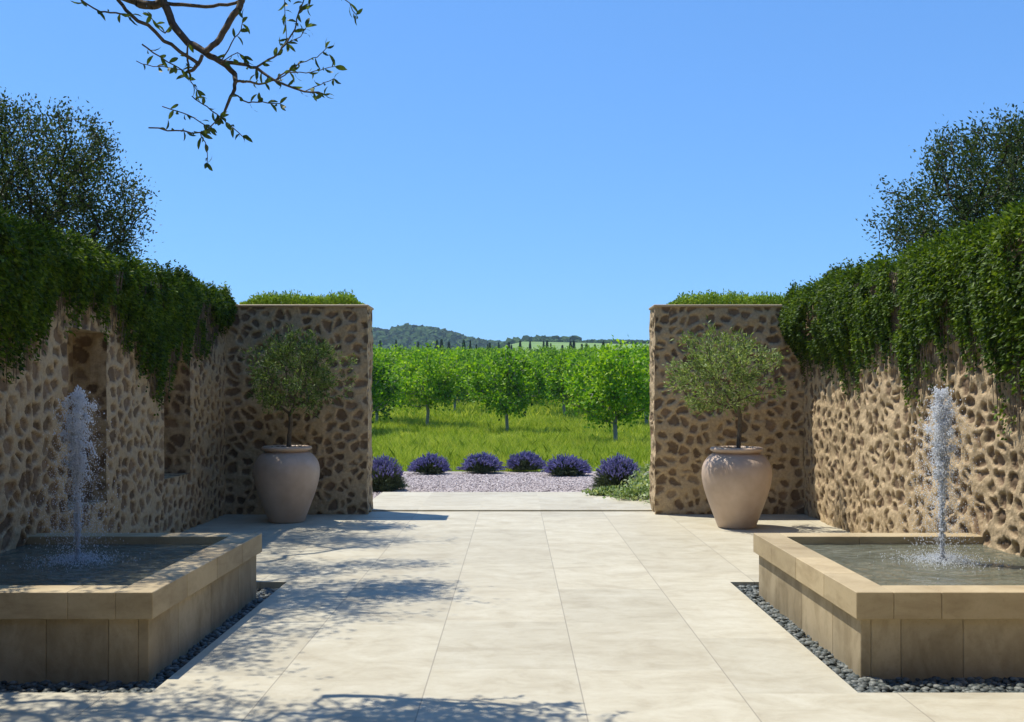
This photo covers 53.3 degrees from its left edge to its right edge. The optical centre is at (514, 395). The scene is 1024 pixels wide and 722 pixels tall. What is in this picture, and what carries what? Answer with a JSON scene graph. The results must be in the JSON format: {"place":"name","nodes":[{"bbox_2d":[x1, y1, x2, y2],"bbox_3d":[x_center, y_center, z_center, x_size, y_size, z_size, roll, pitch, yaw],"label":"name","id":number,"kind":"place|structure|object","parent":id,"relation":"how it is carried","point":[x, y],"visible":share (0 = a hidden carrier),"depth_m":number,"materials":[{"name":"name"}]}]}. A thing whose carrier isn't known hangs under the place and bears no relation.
{"place":"outdoors","nodes":[
{"label":"outdoors","id":0,"kind":"place"},
{"bbox_2d":[373,471,648,498],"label":"gravel path","id":1,"kind":"structure","parent":0,"point":[488,473],"depth_m":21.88,"materials":[{"name":"grey gravel"}]},
{"bbox_2d":[372,453,408,491],"bbox_3d":[-2.292,1.321,17.602,0.913,0.693,0.853,0,0,36],"label":"lavender","id":2,"kind":"object","parent":1,"relation":"on","point":[387,473],"visible":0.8,"depth_m":17.38,"materials":[{"name":"purple plant"}]},
{"bbox_2d":[407,453,451,474],"bbox_3d":[-1.779,1.419,21.403,0.949,0.495,0.971,0,0,0],"label":"lavender","id":3,"kind":"object","parent":1,"relation":"on","point":[432,464],"visible":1,"depth_m":21.14,"materials":[{"name":"purple plant"}]},
{"bbox_2d":[456,451,506,473],"bbox_3d":[-0.702,1.419,21.710,0.956,0.491,0.969,0,0,-45],"label":"lavender","id":4,"kind":"object","parent":1,"relation":"on","point":[484,462],"visible":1,"depth_m":21.52,"materials":[{"name":"purple plant"}]},
{"bbox_2d":[372,492,651,510],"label":"threshold slab","id":5,"kind":"structure","parent":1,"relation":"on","point":[481,501],"depth_m":15.09,"materials":[{"name":"stone"}]},
{"bbox_2d":[506,450,545,471],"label":"lavender","id":6,"kind":"object","parent":1,"relation":"on","point":[527,461],"visible":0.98,"depth_m":22.00,"materials":[{"name":"purple plant"}]},
{"bbox_2d":[540,453,592,475],"bbox_3d":[1.038,1.417,20.977,1.061,0.500,1.051,0,0,-22],"label":"lavender","id":7,"kind":"object","parent":1,"relation":"on","point":[572,465],"visible":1,"depth_m":20.67,"materials":[{"name":"purple plant"}]},
{"bbox_2d":[587,452,640,489],"bbox_3d":[1.759,1.317,17.702,1.030,0.684,0.894,0,0,0],"label":"lavender","id":8,"kind":"object","parent":1,"relation":"on","point":[616,470],"visible":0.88,"depth_m":17.49,"materials":[{"name":"purple plant"}]},
{"bbox_2d":[581,462,649,504],"bbox_3d":[2.111,1.334,16.109,1.860,0.629,2.603,0,0,36],"label":"ground cover plant","id":9,"kind":"object","parent":1,"relation":"on","point":[639,487],"visible":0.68,"depth_m":15.77,"materials":[{"name":"green plant"}]},
{"bbox_2d":[372,389,650,472],"bbox_3d":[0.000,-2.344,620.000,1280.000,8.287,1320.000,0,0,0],"label":"ground","id":10,"kind":"structure","parent":0,"point":[528,470],"depth_m":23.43,"materials":[{"name":"green plant"}]},
{"bbox_2d":[0,147,64,223],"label":"evergreen tree","id":11,"kind":"object","parent":10,"relation":"on","point":[26,195],"visible":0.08,"depth_m":13.71,"materials":[{"name":"green plant"}]},
{"bbox_2d":[0,87,162,261],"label":"evergreen tree","id":12,"kind":"object","parent":10,"relation":"on","point":[76,168],"visible":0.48,"depth_m":12.87,"materials":[{"name":"green plant"}]},
{"bbox_2d":[71,0,362,170],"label":"overhanging tree","id":13,"kind":"object","parent":10,"relation":"on","point":[165,5],"visible":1,"depth_m":6.07,"materials":[{"name":"green plant"}]},
{"bbox_2d":[224,304,373,514],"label":"stone wall","id":14,"kind":"structure","parent":10,"relation":"on","point":[337,435],"depth_m":13.76,"materials":[{"name":"beige stone"}]},
{"bbox_2d":[239,289,363,303],"bbox_3d":[-2.894,-1.336,14.052,1.723,0.327,0.577,0,0,0],"label":"creeper","id":15,"kind":"object","parent":14,"relation":"on","point":[297,298],"visible":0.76,"depth_m":13.86,"materials":[{"name":"green plant"}]},
{"bbox_2d":[372,348,407,422],"bbox_3d":[-6.028,-0.267,40.104,3.882,3.941,3.564,0,0,-33],"label":"orchard tree","id":16,"kind":"object","parent":10,"relation":"on","point":[388,392],"visible":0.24,"depth_m":39.88,"materials":[{"name":"green plant"}]},
{"bbox_2d":[373,343,410,420],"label":"orchard tree","id":17,"kind":"object","parent":10,"relation":"on","point":[387,357],"visible":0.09,"depth_m":47.64,"materials":[{"name":"green plant"}]},
{"bbox_2d":[376,344,409,402],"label":"orchard tree","id":18,"kind":"object","parent":10,"relation":"on","point":[398,350],"visible":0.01,"depth_m":62.89,"materials":[{"name":"green plant"}]},
{"bbox_2d":[380,349,422,383],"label":"orchard tree","id":19,"kind":"object","parent":10,"relation":"on","point":[404,361],"visible":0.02,"depth_m":59.76,"materials":[{"name":"green plant"}]},
{"bbox_2d":[396,345,428,395],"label":"orchard tree","id":20,"kind":"object","parent":10,"relation":"on","point":[410,352],"visible":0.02,"depth_m":68.10,"materials":[{"name":"green plant"}]},
{"bbox_2d":[386,341,474,424],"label":"orchard tree","id":21,"kind":"object","parent":10,"relation":"on","point":[442,379],"visible":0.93,"depth_m":44.39,"materials":[{"name":"green plant"}]},
{"bbox_2d":[434,346,485,401],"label":"orchard tree","id":22,"kind":"object","parent":10,"relation":"on","point":[469,355],"visible":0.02,"depth_m":63.30,"materials":[{"name":"green plant"}]},
{"bbox_2d":[433,347,490,411],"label":"orchard tree","id":23,"kind":"object","parent":10,"relation":"on","point":[462,389],"visible":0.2,"depth_m":54.81,"materials":[{"name":"green plant"}]},
{"bbox_2d":[444,344,485,398],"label":"orchard tree","id":24,"kind":"object","parent":10,"relation":"on","point":[477,353],"visible":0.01,"depth_m":68.92,"materials":[{"name":"green plant"}]},
{"bbox_2d":[471,350,498,366],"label":"orchard tree","id":25,"kind":"object","parent":10,"relation":"on","point":[485,355],"visible":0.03,"depth_m":72.86,"materials":[{"name":"green plant"}]},
{"bbox_2d":[474,346,506,355],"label":"orchard tree","id":26,"kind":"object","parent":10,"relation":"on","point":[488,349],"visible":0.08,"depth_m":88.89,"materials":[{"name":"green plant"}]},
{"bbox_2d":[478,348,523,392],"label":"orchard tree","id":27,"kind":"object","parent":10,"relation":"on","point":[497,356],"visible":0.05,"depth_m":63.55,"materials":[{"name":"green plant"}]},
{"bbox_2d":[459,345,561,431],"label":"orchard tree","id":28,"kind":"object","parent":10,"relation":"on","point":[508,374],"visible":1,"depth_m":40.40,"materials":[{"name":"green plant"}]},
{"bbox_2d":[499,346,527,353],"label":"orchard tree","id":29,"kind":"object","parent":10,"relation":"on","point":[515,349],"visible":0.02,"depth_m":99.46,"materials":[{"name":"green plant"}]},
{"bbox_2d":[502,350,543,399],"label":"orchard tree","id":30,"kind":"object","parent":10,"relation":"on","point":[534,359],"visible":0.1,"depth_m":61.10,"materials":[{"name":"green plant"}]},
{"bbox_2d":[518,347,550,354],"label":"orchard tree","id":31,"kind":"object","parent":10,"relation":"on","point":[531,351],"visible":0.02,"depth_m":88.45,"materials":[{"name":"green plant"}]},
{"bbox_2d":[532,345,570,381],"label":"orchard tree","id":32,"kind":"object","parent":10,"relation":"on","point":[540,350],"visible":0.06,"depth_m":73.32,"materials":[{"name":"green plant"}]},
{"bbox_2d":[543,345,560,353],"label":"orchard tree","id":33,"kind":"object","parent":10,"relation":"on","point":[551,349],"visible":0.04,"depth_m":94.15,"materials":[{"name":"green plant"}]},
{"bbox_2d":[526,349,594,416],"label":"orchard tree","id":34,"kind":"object","parent":10,"relation":"on","point":[557,362],"visible":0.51,"depth_m":52.58,"materials":[{"name":"green plant"}]},
{"bbox_2d":[563,344,608,378],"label":"orchard tree","id":35,"kind":"object","parent":10,"relation":"on","point":[583,351],"visible":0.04,"depth_m":64.38,"materials":[{"name":"green plant"}]},
{"bbox_2d":[568,350,604,390],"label":"orchard tree","id":36,"kind":"object","parent":10,"relation":"on","point":[587,355],"visible":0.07,"depth_m":59.36,"materials":[{"name":"green plant"}]},
{"bbox_2d":[560,335,649,440],"bbox_3d":[3.200,-0.106,32.505,3.599,3.658,3.650,0,0,0],"label":"orchard tree","id":37,"kind":"object","parent":10,"relation":"on","point":[613,398],"visible":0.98,"depth_m":32.08,"materials":[{"name":"green plant"}]},
{"bbox_2d":[598,341,648,425],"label":"orchard tree","id":38,"kind":"object","parent":10,"relation":"on","point":[646,420],"visible":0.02,"depth_m":46.95,"materials":[{"name":"green plant"}]},
{"bbox_2d":[616,342,649,416],"bbox_3d":[5.835,-0.197,38.431,3.843,3.810,3.935,0,0,-2],"label":"orchard tree","id":39,"kind":"object","parent":10,"relation":"on","point":[646,352],"depth_m":38.48,"materials":[{"name":"green plant"}]},
{"bbox_2d":[649,304,804,514],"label":"stone wall","id":40,"kind":"structure","parent":10,"relation":"on","point":[683,439],"depth_m":13.76,"materials":[{"name":"beige stone"}]},
{"bbox_2d":[668,288,785,303],"bbox_3d":[3.025,-1.339,14.055,1.932,0.313,0.600,0,0,0],"label":"creeper","id":41,"kind":"object","parent":40,"relation":"on","point":[731,297],"visible":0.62,"depth_m":13.88,"materials":[{"name":"green plant"}]},
{"bbox_2d":[855,103,1023,261],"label":"evergreen tree","id":42,"kind":"object","parent":10,"relation":"on","point":[983,199],"visible":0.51,"depth_m":12.10,"materials":[{"name":"green plant"}]},
{"bbox_2d":[988,102,1023,215],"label":"evergreen tree","id":43,"kind":"object","parent":10,"relation":"on","point":[1013,141],"visible":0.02,"depth_m":13.20,"materials":[{"name":"green plant"}]},
{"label":"drain channel","id":44,"kind":"structure","parent":10,"relation":"on","visible":0},
{"bbox_2d":[0,385,261,686],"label":"fountain","id":45,"kind":"object","parent":44,"relation":"on","point":[77,606],"visible":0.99,"depth_m":6.50,"materials":[{"name":"stone"}]},
{"bbox_2d":[0,588,277,692],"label":"pebbles","id":46,"kind":"object","parent":44,"relation":"on","point":[142,686],"visible":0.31,"depth_m":5.88,"materials":[{"name":"grey gravel"}]},
{"bbox_2d":[736,585,1023,692],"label":"pebbles","id":47,"kind":"object","parent":44,"relation":"on","point":[869,684],"visible":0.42,"depth_m":5.84,"materials":[{"name":"grey gravel"}]},
{"bbox_2d":[753,386,1023,682],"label":"fountain","id":48,"kind":"object","parent":44,"relation":"on","point":[912,607],"visible":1,"depth_m":6.45,"materials":[{"name":"stone"}]},
{"bbox_2d":[0,511,1023,721],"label":"paving","id":49,"kind":"structure","parent":0,"point":[512,616],"depth_m":6.73,"materials":[{"name":"stone"}]},
{"bbox_2d":[0,244,225,552],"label":"stone wall","id":50,"kind":"structure","parent":49,"relation":"on","point":[165,470],"depth_m":9.88,"materials":[{"name":"beige stone"}]},
{"bbox_2d":[0,203,238,415],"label":"ivy","id":51,"kind":"object","parent":50,"relation":"attached to","point":[52,266],"visible":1,"depth_m":9.39,"materials":[{"name":"green plant"}]},
{"bbox_2d":[253,445,319,523],"bbox_3d":[-2.900,1.118,12.980,0.828,0.963,0.828,0,0,0],"label":"clay pot","id":52,"kind":"object","parent":49,"relation":"on","point":[286,479],"visible":0.98,"depth_m":12.69,"materials":[{"name":"ceramic"}]},
{"bbox_2d":[238,323,358,446],"bbox_3d":[-2.742,-0.125,12.929,1.497,1.633,1.376,0,0,0],"label":"olive tree","id":53,"kind":"object","parent":52,"relation":"on","point":[271,359],"visible":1,"depth_m":12.85,"materials":[{"name":"green plant"}]},
{"bbox_2d":[702,446,771,529],"bbox_3d":[2.700,1.111,12.420,0.840,0.978,0.840,0,0,0],"label":"clay pot","id":54,"kind":"object","parent":49,"relation":"on","point":[736,483],"visible":0.99,"depth_m":12.13,"materials":[{"name":"ceramic"}]},
{"bbox_2d":[662,315,787,447],"bbox_3d":[2.589,-0.151,12.391,1.604,1.684,1.461,0,0,0],"label":"olive tree","id":55,"kind":"object","parent":54,"relation":"on","point":[706,364],"visible":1,"depth_m":12.34,"materials":[{"name":"green plant"}]},
{"bbox_2d":[803,230,1023,556],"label":"stone wall","id":56,"kind":"structure","parent":49,"relation":"on","point":[862,455],"depth_m":9.82,"materials":[{"name":"beige stone"}]},
{"bbox_2d":[777,192,1023,439],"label":"ivy","id":57,"kind":"object","parent":56,"relation":"attached to","point":[961,272],"visible":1,"depth_m":9.02,"materials":[{"name":"green plant"}]},
{"bbox_2d":[0,0,1023,340],"label":"sky","id":58,"kind":"structure","parent":0,"point":[500,170],"materials":[{"name":"blue"}]},
{"bbox_2d":[505,342,648,350],"bbox_3d":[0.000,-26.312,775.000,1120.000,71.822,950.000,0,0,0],"label":"hills","id":59,"kind":"structure","parent":0,"point":[558,345],"depth_m":538.74,"materials":[{"name":"green plant"}]},
{"bbox_2d":[372,323,581,349],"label":"wood","id":60,"kind":"object","parent":59,"relation":"on","point":[406,334],"visible":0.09,"depth_m":768.01,"materials":[{"name":"green plant"}]},
{"bbox_2d":[524,338,649,343],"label":"wood","id":61,"kind":"object","parent":59,"relation":"on","point":[586,341],"visible":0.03,"depth_m":609.87,"materials":[{"name":"green plant"}]}
]}

